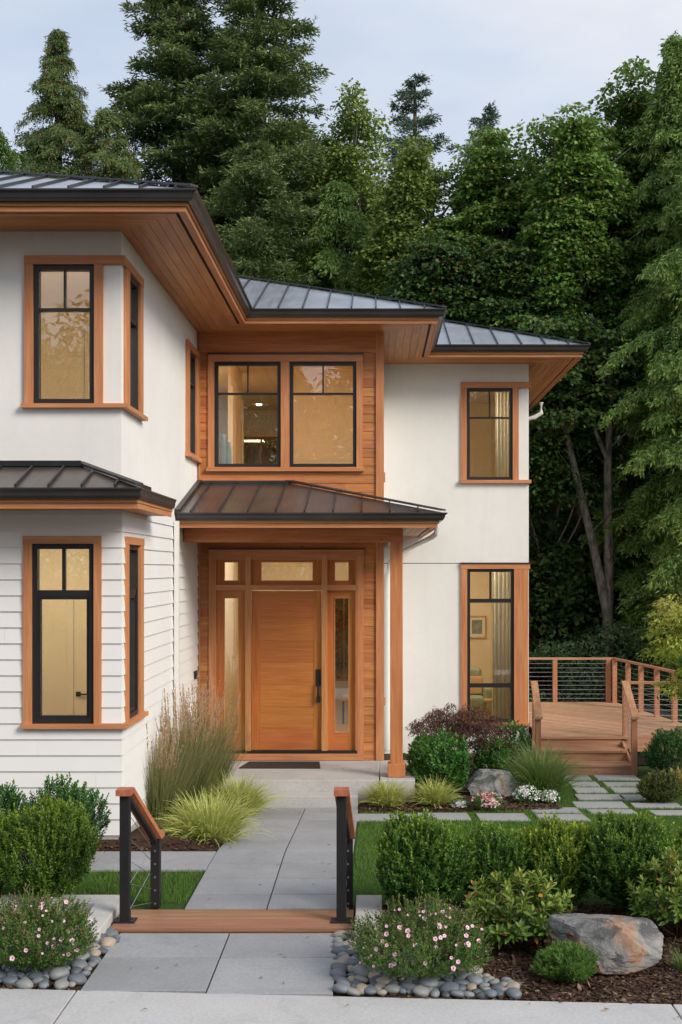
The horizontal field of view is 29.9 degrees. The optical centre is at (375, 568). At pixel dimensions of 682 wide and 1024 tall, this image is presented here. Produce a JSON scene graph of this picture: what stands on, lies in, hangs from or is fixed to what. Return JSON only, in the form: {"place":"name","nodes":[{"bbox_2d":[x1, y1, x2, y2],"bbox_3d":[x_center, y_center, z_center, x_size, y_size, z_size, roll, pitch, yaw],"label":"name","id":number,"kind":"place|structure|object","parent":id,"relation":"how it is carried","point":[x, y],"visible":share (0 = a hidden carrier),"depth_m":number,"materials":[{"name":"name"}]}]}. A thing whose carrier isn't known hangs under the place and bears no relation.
{"place":"outdoors","nodes":[
{"label":"outdoors","id":0,"kind":"place"},
{"bbox_2d":[0,914,119,991],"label":"mulch","id":1,"kind":"object","parent":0,"point":[76,988],"visible":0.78,"depth_m":9.34,"materials":[{"name":"soil"}]},
{"bbox_2d":[0,883,102,976],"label":"flowering geranium","id":2,"kind":"object","parent":1,"relation":"on","point":[35,910],"visible":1,"depth_m":9.44,"materials":[{"name":"green plant"}]},
{"bbox_2d":[48,967,69,980],"bbox_3d":[-2.330,2.982,9.381,0.154,0.092,0.132,4,-1,-39],"label":"river pebble","id":3,"kind":"object","parent":1,"relation":"on","point":[55,973],"visible":0.88,"depth_m":9.34,"materials":[{"name":"stone"}]},
{"bbox_2d":[68,973,86,985],"bbox_3d":[-2.166,2.987,9.274,0.129,0.080,0.139,16,7,42],"label":"river pebble","id":4,"kind":"object","parent":1,"relation":"on","point":[79,979],"visible":1,"depth_m":9.23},
{"bbox_2d":[0,868,204,909],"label":"lawn","id":5,"kind":"structure","parent":0,"point":[173,906],"depth_m":11.77,"materials":[{"name":"plant"}]},
{"bbox_2d":[0,793,103,898],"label":"boxwood shrub","id":6,"kind":"object","parent":5,"relation":"on","point":[52,819],"visible":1,"depth_m":11.17,"materials":[{"name":"green plant"}]},
{"bbox_2d":[19,851,215,871],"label":"path","id":7,"kind":"structure","parent":0,"point":[174,861],"depth_m":12.94,"materials":[{"name":"concrete"}]},
{"bbox_2d":[80,933,336,995],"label":"path","id":8,"kind":"structure","parent":0,"point":[247,962],"depth_m":9.66,"materials":[{"name":"concrete"}]},
{"bbox_2d":[185,808,357,909],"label":"path","id":9,"kind":"structure","parent":0,"point":[234,876],"depth_m":12.62,"materials":[{"name":"concrete"}]},
{"bbox_2d":[0,989,681,1023],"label":"pavement","id":10,"kind":"structure","parent":0,"point":[28,1006],"depth_m":8.67,"materials":[{"name":"concrete"}]},
{"bbox_2d":[0,0,681,313],"label":"sky","id":11,"kind":"structure","parent":0,"point":[535,58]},
{"bbox_2d":[334,906,681,1006],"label":"mulch","id":12,"kind":"object","parent":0,"point":[539,982],"visible":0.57,"depth_m":9.34,"materials":[{"name":"soil"}]},
{"bbox_2d":[342,888,494,981],"bbox_3d":[0.305,2.709,9.438,1.130,0.668,1.205,0,0,0],"label":"flowering geranium","id":13,"kind":"object","parent":12,"relation":"on","point":[394,927],"visible":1,"depth_m":9.23,"materials":[{"name":"green plant"}]},
{"bbox_2d":[375,808,477,915],"bbox_3d":[0.443,2.540,10.963,0.898,0.928,1.030,0,0,0],"label":"boxwood shrub","id":14,"kind":"object","parent":12,"relation":"on","point":[450,848],"visible":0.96,"depth_m":10.72,"materials":[{"name":"green plant"}]},
{"bbox_2d":[452,819,549,904],"bbox_3d":[1.082,2.608,11.227,0.940,0.794,0.875,0,0,0],"label":"boxwood shrub","id":15,"kind":"object","parent":12,"relation":"on","point":[493,841],"visible":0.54,"depth_m":11.03,"materials":[{"name":"green plant"}]},
{"bbox_2d":[462,867,577,949],"bbox_3d":[1.147,2.697,10.128,0.929,0.654,1.039,0,0,0],"label":"rhododendron","id":16,"kind":"object","parent":12,"relation":"on","point":[507,926],"visible":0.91,"depth_m":9.92,"materials":[{"name":"green plant"}]},
{"bbox_2d":[516,812,599,907],"bbox_3d":[1.628,2.563,11.181,0.795,0.882,0.806,0,0,0],"label":"boxwood shrub","id":17,"kind":"object","parent":12,"relation":"on","point":[563,844],"visible":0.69,"depth_m":11.00,"materials":[{"name":"green plant"}]},
{"bbox_2d":[530,940,600,983],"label":"dwarf conifer","id":18,"kind":"object","parent":12,"relation":"on","point":[550,963],"visible":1,"depth_m":9.28,"materials":[{"name":"plant"}]},
{"bbox_2d":[544,913,663,975],"bbox_3d":[1.746,2.855,9.675,0.910,0.406,0.578,0,0,0],"label":"boulder","id":19,"kind":"object","parent":12,"relation":"on","point":[624,945],"visible":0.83,"depth_m":9.52,"materials":[{"name":"stone"}]},
{"bbox_2d":[577,809,681,914],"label":"boxwood shrub","id":20,"kind":"object","parent":12,"relation":"on","point":[616,844],"visible":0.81,"depth_m":10.88,"materials":[{"name":"green plant"}]},
{"bbox_2d":[622,844,681,938],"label":"rhododendron","id":21,"kind":"object","parent":12,"relation":"on","point":[641,895],"visible":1,"depth_m":10.33,"materials":[{"name":"green plant"}]},
{"bbox_2d":[353,753,681,904],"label":"lawn","id":22,"kind":"structure","parent":0,"point":[644,770],"depth_m":14.09,"materials":[{"name":"plant"}]},
{"bbox_2d":[355,814,410,821],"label":"stepping slab","id":23,"kind":"structure","parent":22,"relation":"on","point":[374,817],"depth_m":16.25,"materials":[{"name":"concrete"}]},
{"bbox_2d":[417,813,470,820],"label":"stepping slab","id":24,"kind":"structure","parent":22,"relation":"on","point":[453,816],"depth_m":16.35,"materials":[{"name":"concrete"}]},
{"bbox_2d":[358,754,555,811],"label":"mulch","id":25,"kind":"object","parent":22,"relation":"on","point":[465,794],"visible":0.17,"depth_m":17.49,"materials":[{"name":"wood"}]},
{"bbox_2d":[357,776,417,807],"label":"hakone grass","id":26,"kind":"object","parent":25,"relation":"on","point":[385,796],"depth_m":17.24,"materials":[{"name":"plant"}]},
{"bbox_2d":[405,774,466,807],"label":"hakone grass","id":27,"kind":"object","parent":25,"relation":"on","point":[434,796],"depth_m":17.32,"materials":[{"name":"plant"}]},
{"bbox_2d":[403,727,471,792],"bbox_3d":[0.877,2.768,18.213,0.997,1.032,1.158,0,0,0],"label":"leafy shrub","id":28,"kind":"object","parent":25,"relation":"on","point":[455,766],"visible":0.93,"depth_m":18.00,"materials":[{"name":"green plant"}]},
{"bbox_2d":[470,788,505,812],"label":"bedding flowers","id":29,"kind":"object","parent":25,"relation":"on","point":[493,803],"visible":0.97,"depth_m":17.02,"materials":[{"name":"pink plant"}]},
{"bbox_2d":[470,734,512,770],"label":"leafy shrub","id":30,"kind":"object","parent":25,"relation":"on","point":[486,760],"visible":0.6,"depth_m":19.31,"materials":[{"name":"green plant"}]},
{"bbox_2d":[466,769,520,796],"bbox_3d":[1.689,3.085,18.169,0.778,0.446,0.497,0,0,0],"label":"boulder","id":31,"kind":"object","parent":25,"relation":"on","point":[481,780],"visible":0.77,"depth_m":18.05,"materials":[{"name":"stone"}]},
{"bbox_2d":[479,735,524,773],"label":"brownish shrub","id":32,"kind":"object","parent":25,"relation":"on","point":[513,744],"visible":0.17,"depth_m":19.70,"materials":[{"name":"green plant"}]},
{"bbox_2d":[493,718,531,771],"bbox_3d":[2.174,2.874,20.328,0.653,1.014,0.712,0,0,0],"label":"leafy shrub","id":33,"kind":"object","parent":25,"relation":"on","point":[523,730],"visible":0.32,"depth_m":20.16,"materials":[{"name":"green plant"}]},
{"bbox_2d":[511,782,543,803],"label":"bedding flowers","id":34,"kind":"object","parent":25,"relation":"on","point":[525,796],"visible":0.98,"depth_m":17.52,"materials":[{"name":"white plant"}]},
{"bbox_2d":[490,736,600,795],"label":"fountain grass","id":35,"kind":"object","parent":25,"relation":"on","point":[542,775],"depth_m":18.01,"materials":[{"name":"plant"}]},
{"bbox_2d":[537,788,560,803],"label":"bedding flowers","id":36,"kind":"object","parent":25,"relation":"on","point":[551,796],"visible":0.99,"depth_m":17.55,"materials":[{"name":"white plant"}]},
{"bbox_2d":[405,702,517,754],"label":"purple maple","id":37,"kind":"object","parent":22,"relation":"on","point":[455,722],"visible":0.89,"depth_m":19.46,"materials":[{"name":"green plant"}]},
{"bbox_2d":[476,813,530,821],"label":"stepping slab","id":38,"kind":"structure","parent":22,"relation":"on","point":[505,816],"depth_m":16.35,"materials":[{"name":"concrete"}]},
{"bbox_2d":[530,807,580,813],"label":"stepping slab","id":39,"kind":"structure","parent":22,"relation":"on","point":[568,809],"depth_m":16.98,"materials":[{"name":"concrete"}]},
{"bbox_2d":[535,814,590,821],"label":"stepping slab","id":40,"kind":"structure","parent":22,"relation":"on","point":[571,817],"depth_m":16.35,"materials":[{"name":"concrete"}]},
{"bbox_2d":[572,787,607,793],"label":"stepping slab","id":41,"kind":"structure","parent":22,"relation":"on","point":[597,790],"depth_m":18.62,"materials":[{"name":"concrete"}]},
{"bbox_2d":[574,794,623,800],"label":"stepping slab","id":42,"kind":"structure","parent":22,"relation":"on","point":[590,797],"depth_m":18.13,"materials":[{"name":"concrete"}]},
{"bbox_2d":[572,801,627,808],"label":"stepping slab","id":43,"kind":"structure","parent":22,"relation":"on","point":[600,804],"depth_m":17.51,"materials":[{"name":"concrete"}]},
{"bbox_2d":[593,775,639,780],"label":"stepping slab","id":44,"kind":"structure","parent":22,"relation":"on","point":[616,777],"depth_m":19.78,"materials":[{"name":"concrete"}]},
{"bbox_2d":[630,803,681,807],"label":"stepping slab","id":45,"kind":"structure","parent":22,"relation":"on","point":[659,805],"depth_m":17.44,"materials":[{"name":"concrete"}]},
{"bbox_2d":[636,593,681,702],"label":"golden maple","id":46,"kind":"object","parent":22,"relation":"on","point":[665,651],"visible":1,"depth_m":18.56,"materials":[{"name":"green plant"}]},
{"bbox_2d":[636,767,681,802],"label":"olive shrub","id":47,"kind":"object","parent":22,"relation":"on","point":[651,791],"visible":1,"depth_m":17.62,"materials":[{"name":"green plant"}]},
{"bbox_2d":[640,726,681,774],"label":"dark shrub","id":48,"kind":"object","parent":22,"relation":"on","point":[654,758],"visible":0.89,"depth_m":19.57,"materials":[{"name":"green plant"}]},
{"bbox_2d":[353,666,681,905],"bbox_3d":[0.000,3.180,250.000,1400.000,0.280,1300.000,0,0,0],"label":"ground","id":49,"kind":"structure","parent":0,"point":[546,699],"depth_m":29.88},
{"bbox_2d":[0,127,23,174],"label":"cedar tree","id":50,"kind":"object","parent":49,"relation":"on","point":[9,165],"visible":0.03,"depth_m":35.02,"materials":[{"name":"green plant"}]},
{"bbox_2d":[0,27,98,179],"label":"cedar tree","id":51,"kind":"object","parent":49,"relation":"on","point":[44,149],"visible":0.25,"depth_m":36.60,"materials":[{"name":"green plant"}]},
{"bbox_2d":[0,895,119,940],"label":"planter curb","id":52,"kind":"structure","parent":49,"relation":"on","point":[106,913],"depth_m":10.97,"materials":[{"name":"concrete"}]},
{"bbox_2d":[55,107,146,183],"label":"cedar tree","id":53,"kind":"object","parent":49,"relation":"on","point":[103,153],"visible":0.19,"depth_m":35.66,"materials":[{"name":"green plant"}]},
{"bbox_2d":[74,0,273,463],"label":"fir tree","id":54,"kind":"object","parent":49,"relation":"on","point":[176,39],"visible":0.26,"depth_m":37.03,"materials":[{"name":"green plant"}]},
{"bbox_2d":[181,675,261,803],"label":"feather reed grass","id":55,"kind":"object","parent":49,"relation":"on","point":[223,741],"depth_m":17.50,"materials":[{"name":"plant"}]},
{"bbox_2d":[110,910,353,934],"bbox_3d":[-1.188,3.012,10.805,2.005,0.096,0.570,0,0,0],"label":"timber step","id":56,"kind":"object","parent":49,"relation":"on","point":[233,921],"visible":0.61,"depth_m":10.68,"materials":[{"name":"wood"}]},
{"bbox_2d":[113,787,164,922],"bbox_3d":[-2.027,2.404,10.945,0.216,1.118,0.704,0,0,18],"label":"handrail","id":57,"kind":"object","parent":56,"relation":"on","point":[131,801],"visible":1,"depth_m":10.76,"materials":[{"name":"metal"}]},
{"bbox_2d":[330,787,354,922],"bbox_3d":[-0.274,2.404,10.940,0.200,1.118,0.640,0,0,0],"label":"handrail","id":58,"kind":"object","parent":56,"relation":"on","point":[345,832],"visible":0.96,"depth_m":10.68,"materials":[{"name":"metal"}]},
{"bbox_2d":[206,138,326,463],"bbox_3d":[-3.200,-3.913,33.336,4.482,14.746,4.647,0,0,23],"label":"fir tree","id":59,"kind":"object","parent":49,"relation":"on","point":[246,243],"visible":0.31,"depth_m":33.06,"materials":[{"name":"green plant"}]},
{"bbox_2d":[161,0,378,463],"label":"fir tree","id":60,"kind":"object","parent":49,"relation":"on","point":[240,98],"visible":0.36,"depth_m":35.94,"materials":[{"name":"green plant"}]},
{"bbox_2d":[0,170,590,838],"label":"house","id":61,"kind":"structure","parent":49,"relation":"on","point":[152,350],"depth_m":18.10,"materials":[{"name":"paint"}]},
{"bbox_2d":[20,255,127,407],"bbox_3d":[-3.200,-2.526,13.605,1.129,1.622,0.160,0,0,0],"label":"window","id":62,"kind":"structure","parent":61,"relation":"in","point":[34,265],"depth_m":13.56,"materials":[{"name":"brown wood"}]},
{"bbox_2d":[20,536,127,728],"bbox_3d":[-3.200,0.675,13.605,1.129,2.050,0.160,0,0,0],"label":"window","id":63,"kind":"structure","parent":61,"relation":"in","point":[33,718],"depth_m":13.57,"materials":[{"name":"brown wood"}]},
{"bbox_2d":[67,588,88,714],"bbox_3d":[-3.358,1.405,15.974,1.010,2.330,0.052,0,0,0],"label":"interior door","id":64,"kind":"structure","parent":61,"relation":"in","point":[76,609],"depth_m":15.99,"materials":[{"name":"paint"}]},
{"bbox_2d":[78,323,88,398],"bbox_3d":[-3.500,-2.255,17.190,1.010,2.130,0.020,0,0,0],"label":"interior door","id":65,"kind":"structure","parent":61,"relation":"in","point":[81,326],"depth_m":17.18,"materials":[{"name":"paint"}]},
{"bbox_2d":[122,256,147,420],"bbox_3d":[-2.715,-2.526,14.196,0.160,1.622,1.190,0,0,0],"label":"window","id":66,"kind":"structure","parent":61,"relation":"in","point":[133,282],"depth_m":14.43,"materials":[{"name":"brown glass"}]},
{"bbox_2d":[122,536,148,727],"bbox_3d":[-2.715,0.675,14.211,0.160,2.050,1.218,0,0,0],"label":"window","id":67,"kind":"structure","parent":61,"relation":"in","point":[134,711],"depth_m":14.45,"materials":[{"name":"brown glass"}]},
{"bbox_2d":[185,339,201,462],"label":"window","id":68,"kind":"structure","parent":61,"relation":"in","point":[192,356],"depth_m":18.99,"materials":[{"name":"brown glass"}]},
{"bbox_2d":[239,761,319,768],"bbox_3d":[-1.395,2.912,18.920,1.190,0.015,0.600,0,0,0],"label":"doormat","id":69,"kind":"object","parent":61,"relation":"on","point":[282,765],"visible":1,"depth_m":18.82,"materials":[{"name":"rubber"}]},
{"bbox_2d":[206,355,363,470],"bbox_3d":[-1.368,-2.374,19.445,2.402,1.777,0.160,0,0,0],"label":"window","id":70,"kind":"structure","parent":61,"relation":"in","point":[282,362],"depth_m":19.40,"materials":[{"name":"brown wood"}]},
{"bbox_2d":[252,591,320,749],"bbox_3d":[-1.354,1.550,19.468,1.062,2.427,0.125,0,0,0],"label":"front door","id":71,"kind":"structure","parent":61,"relation":"in","point":[286,625],"depth_m":19.48,"materials":[{"name":"wood"}]},
{"bbox_2d":[290,361,362,466],"bbox_3d":[-0.746,-2.354,19.463,1.118,1.611,0.123,0,0,0],"label":"window","id":72,"kind":"structure","parent":61,"relation":"in","point":[357,393],"depth_m":19.43,"materials":[{"name":"brown wood"}]},
{"bbox_2d":[470,616,485,637],"bbox_3d":[2.171,1.239,27.175,0.398,0.476,0.030,0,0,0],"label":"framed picture","id":73,"kind":"object","parent":61,"relation":"attached to","point":[477,626],"visible":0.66,"depth_m":27.18,"materials":[{"name":"beige paper"}]},
{"bbox_2d":[470,667,491,713],"bbox_3d":[1.775,2.365,24.794,0.910,0.830,0.989,0,0,0],"label":"armchair","id":74,"kind":"object","parent":61,"relation":"on","point":[476,700],"visible":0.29,"depth_m":24.31,"materials":[{"name":"beige fabric"}]},
{"bbox_2d":[461,564,529,725],"bbox_3d":[2.104,1.332,22.405,1.232,2.840,0.160,0,0,0],"label":"window","id":75,"kind":"structure","parent":61,"relation":"in","point":[518,685],"depth_m":22.36,"materials":[{"name":"brown wood"}]},
{"bbox_2d":[460,382,531,482],"bbox_3d":[2.114,-2.392,22.405,1.252,1.776,0.160,0,0,0],"label":"window","id":76,"kind":"structure","parent":61,"relation":"in","point":[466,387],"depth_m":22.36,"materials":[{"name":"brown wood"}]},
{"bbox_2d":[493,572,509,718],"bbox_3d":[2.289,1.220,22.953,0.342,3.320,0.035,0,0,0],"label":"curtain","id":77,"kind":"object","parent":61,"relation":"hanging from","point":[501,643],"visible":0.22,"depth_m":22.95,"materials":[{"name":"beige fabric"}]},
{"bbox_2d":[495,392,508,476],"bbox_3d":[2.309,-2.275,22.953,0.283,2.130,0.035,0,0,0],"label":"curtain","id":78,"kind":"object","parent":61,"relation":"hanging from","point":[501,438],"visible":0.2,"depth_m":22.95,"materials":[{"name":"beige fabric"}]},
{"bbox_2d":[266,180,377,678],"bbox_3d":[-0.972,-3.541,34.297,4.488,14.003,4.016,0,0,0],"label":"cedar tree","id":79,"kind":"object","parent":49,"relation":"on","point":[331,257],"visible":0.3,"depth_m":34.01,"materials":[{"name":"green plant"}]},
{"bbox_2d":[335,598,347,680],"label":"window","id":80,"kind":"structure","parent":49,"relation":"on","point":[339,630],"depth_m":31.54,"materials":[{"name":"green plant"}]},
{"bbox_2d":[297,77,394,282],"bbox_3d":[-0.581,-5.047,35.807,3.342,17.016,2.256,0,0,0],"label":"alder tree","id":81,"kind":"object","parent":49,"relation":"on","point":[350,126],"visible":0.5,"depth_m":35.43,"materials":[{"name":"green plant"}]},
{"bbox_2d":[355,895,381,940],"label":"planter curb","id":82,"kind":"structure","parent":49,"relation":"on","point":[369,903],"depth_m":10.89,"materials":[{"name":"concrete"}]},
{"bbox_2d":[349,135,457,297],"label":"alder tree","id":83,"kind":"object","parent":49,"relation":"on","point":[410,190],"visible":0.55,"depth_m":32.23,"materials":[{"name":"green plant"}]},
{"bbox_2d":[378,71,451,220],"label":"fir tree","id":84,"kind":"object","parent":49,"relation":"on","point":[406,123],"visible":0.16,"depth_m":49.61,"materials":[{"name":"green plant"}]},
{"bbox_2d":[376,229,499,326],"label":"maple tree","id":85,"kind":"object","parent":49,"relation":"on","point":[435,270],"visible":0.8,"depth_m":30.55,"materials":[{"name":"green plant"}]},
{"bbox_2d":[244,431,665,627],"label":"forest","id":86,"kind":"object","parent":49,"relation":"on","point":[592,511],"depth_m":46.08,"materials":[{"name":"plant"}]},
{"bbox_2d":[444,99,506,169],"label":"fir tree","id":87,"kind":"object","parent":49,"relation":"on","point":[491,113],"visible":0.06,"depth_m":53.69,"materials":[{"name":"green plant"}]},
{"bbox_2d":[408,124,545,301],"bbox_3d":[2.796,-3.981,32.703,5.173,14.898,3.484,0,0,0],"label":"maple tree","id":88,"kind":"object","parent":49,"relation":"on","point":[481,195],"visible":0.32,"depth_m":31.76,"materials":[{"name":"green plant"}]},
{"bbox_2d":[444,239,558,334],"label":"maple tree","id":89,"kind":"object","parent":49,"relation":"on","point":[494,260],"visible":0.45,"depth_m":30.55,"materials":[{"name":"green plant"}]},
{"bbox_2d":[481,102,654,701],"bbox_3d":[4.350,-3.921,31.205,5.632,14.776,3.366,0,0,0],"label":"maple tree","id":90,"kind":"object","parent":49,"relation":"on","point":[576,186],"visible":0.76,"depth_m":30.36,"materials":[{"name":"green plant"}]},
{"bbox_2d":[529,503,621,700],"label":"understory tree","id":91,"kind":"object","parent":49,"relation":"on","point":[564,565],"visible":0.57,"depth_m":30.43,"materials":[{"name":"green plant"}]},
{"bbox_2d":[517,305,643,701],"bbox_3d":[4.091,-1.470,30.700,4.999,9.879,3.493,0,0,0],"label":"maple tree","id":92,"kind":"object","parent":49,"relation":"on","point":[551,487],"visible":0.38,"depth_m":29.85,"materials":[{"name":"green plant"}]},
{"bbox_2d":[517,315,649,701],"bbox_3d":[4.886,-1.293,29.541,3.449,9.143,2.087,0,0,0],"label":"birch tree","id":93,"kind":"object","parent":49,"relation":"on","point":[604,581],"visible":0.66,"depth_m":29.50,"materials":[{"name":"green plant"}]},
{"bbox_2d":[529,619,681,716],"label":"undergrowth","id":94,"kind":"object","parent":49,"relation":"on","point":[582,682],"visible":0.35,"depth_m":28.72,"materials":[{"name":"green plant"}]},
{"bbox_2d":[558,522,660,692],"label":"understory tree","id":95,"kind":"object","parent":49,"relation":"on","point":[616,603],"visible":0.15,"depth_m":30.75,"materials":[{"name":"green plant"}]},
{"bbox_2d":[577,55,661,690],"bbox_3d":[6.415,-4.813,32.296,3.379,16.555,2.309,0,0,0],"label":"maple tree","id":96,"kind":"object","parent":49,"relation":"on","point":[631,110],"visible":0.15,"depth_m":32.03,"materials":[{"name":"green plant"}]},
{"bbox_2d":[578,30,681,705],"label":"cedar tree","id":97,"kind":"object","parent":49,"relation":"on","point":[663,114],"visible":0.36,"depth_m":30.45,"materials":[{"name":"green plant"}]},
{"bbox_2d":[595,173,681,717],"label":"cedar tree","id":98,"kind":"object","parent":49,"relation":"on","point":[671,371],"visible":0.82,"depth_m":28.43,"materials":[{"name":"green plant"}]},
{"bbox_2d":[529,657,681,775],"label":"deck","id":99,"kind":"structure","parent":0,"point":[613,736],"depth_m":21.76,"materials":[{"name":"wood"}]},
{"bbox_3d":[-2.325,-1.340,20.600,0.450,0.300,0.300,0,0,0],"label":"console shelf","id":100,"kind":"object","parent":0,"visible":0},
{"bbox_2d":[219,434,226,463],"bbox_3d":[-2.457,-1.830,20.600,0.131,0.680,0.135,0,0,0],"label":"vase","id":101,"kind":"object","parent":100,"relation":"on","point":[222,451],"visible":0.66,"depth_m":20.55,"materials":[{"name":"grey ceramic"}]},
{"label":"mulch","id":102,"kind":"structure","parent":0,"visible":0},
{"bbox_2d":[19,813,242,851],"bbox_3d":[-4.835,3.067,15.292,6.330,0.385,3.816,0,0,0],"label":"mulch mound","id":103,"kind":"object","parent":102,"relation":"on","point":[137,834],"visible":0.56,"depth_m":13.55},
{"bbox_2d":[0,779,25,818],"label":"boxwood shrub","id":104,"kind":"object","parent":103,"relation":"on","point":[8,798],"visible":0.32,"depth_m":12.89,"materials":[{"name":"green plant"}]},
{"bbox_2d":[16,771,111,862],"bbox_3d":[-3.119,2.528,12.696,0.893,0.951,0.952,0,0,38],"label":"boxwood shrub","id":105,"kind":"object","parent":103,"relation":"on","point":[79,794],"visible":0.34,"depth_m":12.73,"materials":[{"name":"green plant"}]},
{"bbox_2d":[95,814,243,850],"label":"bark chips","id":106,"kind":"object","parent":103,"relation":"on","point":[191,841],"visible":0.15,"depth_m":13.52,"materials":[{"name":"wood"}]},
{"bbox_2d":[141,706,209,821],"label":"feather reed grass","id":107,"kind":"object","parent":103,"relation":"on","point":[163,786],"depth_m":15.10,"materials":[{"name":"plant"}]},
{"bbox_2d":[159,815,210,840],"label":"hakone grass","id":108,"kind":"object","parent":103,"relation":"on","point":[182,829],"depth_m":13.94,"materials":[{"name":"plant"}]},
{"bbox_2d":[155,685,244,813],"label":"feather reed grass","id":109,"kind":"object","parent":103,"relation":"on","point":[198,785],"depth_m":16.09,"materials":[{"name":"plant"}]},
{"bbox_2d":[156,785,275,848],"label":"hakone grass","id":110,"kind":"object","parent":103,"relation":"on","point":[214,822],"depth_m":14.00,"materials":[{"name":"plant"}]},
{"bbox_2d":[196,769,288,817],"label":"hakone grass","id":111,"kind":"object","parent":103,"relation":"on","point":[253,793],"depth_m":16.39,"materials":[{"name":"plant"}]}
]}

